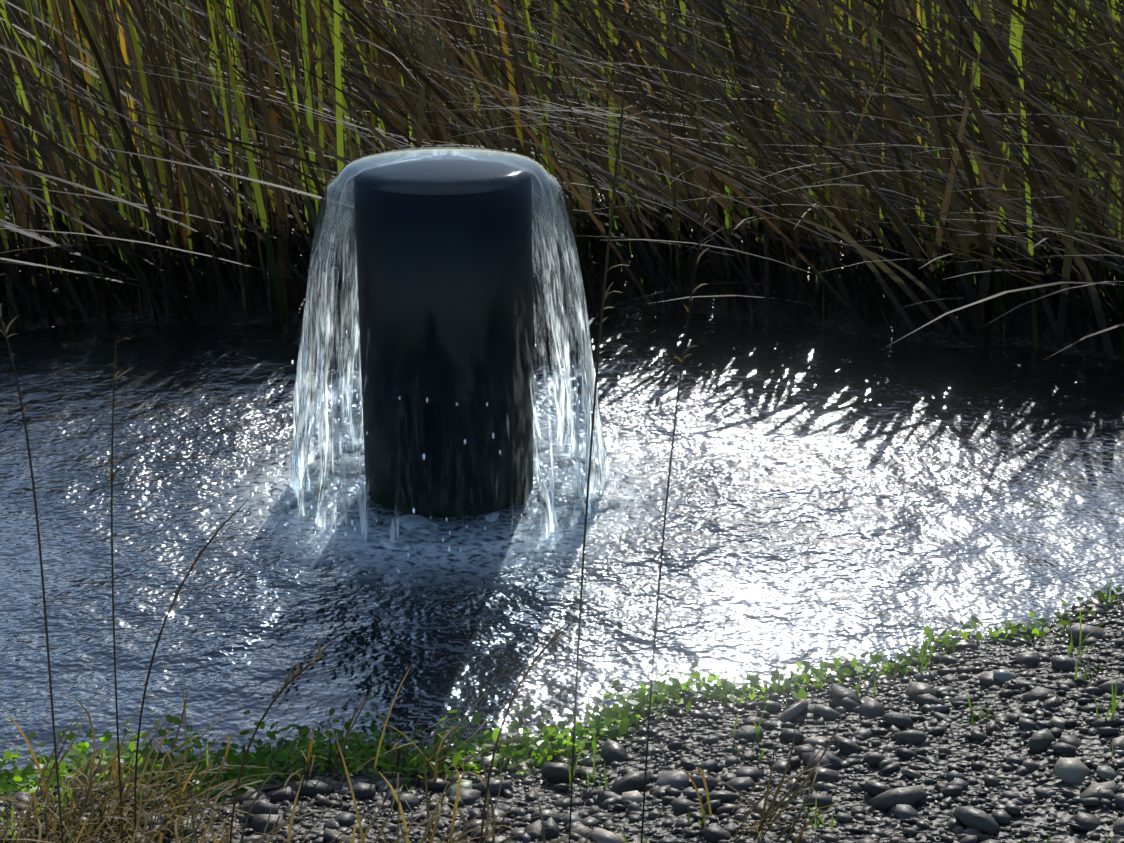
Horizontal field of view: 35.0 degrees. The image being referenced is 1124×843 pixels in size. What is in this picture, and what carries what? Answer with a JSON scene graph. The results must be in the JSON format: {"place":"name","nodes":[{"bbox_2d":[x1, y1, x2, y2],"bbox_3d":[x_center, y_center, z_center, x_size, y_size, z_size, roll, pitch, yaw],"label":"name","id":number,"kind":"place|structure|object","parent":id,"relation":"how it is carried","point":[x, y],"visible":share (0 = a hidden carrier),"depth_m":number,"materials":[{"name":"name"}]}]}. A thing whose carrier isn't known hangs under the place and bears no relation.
{"place":"outdoors","nodes":[
{"label":"outdoors","id":0,"kind":"place"},
{"bbox_2d":[0,309,1123,793],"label":"pond water","id":1,"kind":"structure","parent":0,"point":[850,497],"depth_m":3.55,"materials":[{"name":"liquid"}]},
{"bbox_2d":[269,432,620,550],"bbox_3d":[-0.250,0.134,3.787,0.728,0.033,0.684,-2,20,-5],"label":"foam ring","id":2,"kind":"object","parent":1,"relation":"on","point":[606,502],"visible":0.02,"depth_m":3.70,"materials":[{"name":"white liquid"}]},
{"bbox_2d":[234,317,661,571],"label":"spray droplets","id":3,"kind":"object","parent":1,"relation":"on","point":[336,513],"visible":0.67,"depth_m":3.60},
{"bbox_2d":[0,21,1123,842],"bbox_3d":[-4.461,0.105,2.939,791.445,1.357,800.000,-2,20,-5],"label":"ground","id":4,"kind":"structure","parent":0,"point":[1090,747],"depth_m":2.64,"materials":[{"name":"soil"}]},
{"bbox_2d":[0,46,718,842],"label":"tall grass stalks","id":5,"kind":"object","parent":4,"relation":"on","point":[318,656],"depth_m":1.88,"materials":[{"name":"brown plant"}]},
{"bbox_2d":[0,665,841,842],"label":"dry grass","id":6,"kind":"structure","parent":4,"relation":"on","point":[84,832],"depth_m":2.28,"materials":[{"name":"plant"}]},
{"bbox_2d":[354,159,532,516],"bbox_3d":[-0.239,0.034,3.758,0.356,1.115,0.356,-2,20,-5],"label":"stand pipe","id":7,"kind":"object","parent":4,"relation":"on","point":[452,381],"depth_m":3.55,"materials":[{"name":"black metal"}]},
{"bbox_2d":[289,147,609,546],"bbox_3d":[-0.239,-0.185,3.686,0.698,0.735,0.689,-2,20,-5],"label":"water bell","id":8,"kind":"object","parent":7,"relation":"on","point":[547,195],"visible":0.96,"depth_m":3.70,"materials":[{"name":"clear liquid"}]},
{"bbox_2d":[0,129,1123,359],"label":"dry reeds","id":9,"kind":"object","parent":4,"relation":"on","point":[906,281],"visible":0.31,"depth_m":4.86,"materials":[{"name":"beige plant"}]},
{"bbox_2d":[0,0,1123,346],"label":"dry reeds","id":10,"kind":"object","parent":9,"relation":"attached to","point":[692,148],"visible":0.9,"depth_m":4.63,"materials":[{"name":"beige plant"}]},
{"bbox_2d":[0,592,1123,842],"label":"bank pebbles","id":11,"kind":"object","parent":4,"relation":"on","point":[896,798],"visible":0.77,"depth_m":2.49,"materials":[{"name":"grey gravel"}]},
{"bbox_2d":[0,587,1123,817],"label":"shore plants","id":12,"kind":"object","parent":4,"relation":"on","point":[604,719],"visible":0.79,"depth_m":2.72,"materials":[{"name":"green plant"}]},
{"bbox_2d":[0,576,1123,842],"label":"grass tufts","id":13,"kind":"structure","parent":4,"relation":"on","point":[1112,702],"depth_m":2.53,"materials":[{"name":"green plant"}]},
{"bbox_2d":[1,136,1123,360],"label":"green reeds","id":14,"kind":"object","parent":4,"relation":"on","point":[101,314],"visible":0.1,"depth_m":4.92,"materials":[{"name":"plant"}]},
{"bbox_2d":[0,0,1123,266],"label":"reeds","id":15,"kind":"object","parent":14,"relation":"attached to","point":[534,60],"visible":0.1,"depth_m":4.78,"materials":[{"name":"green plant"}]}
]}

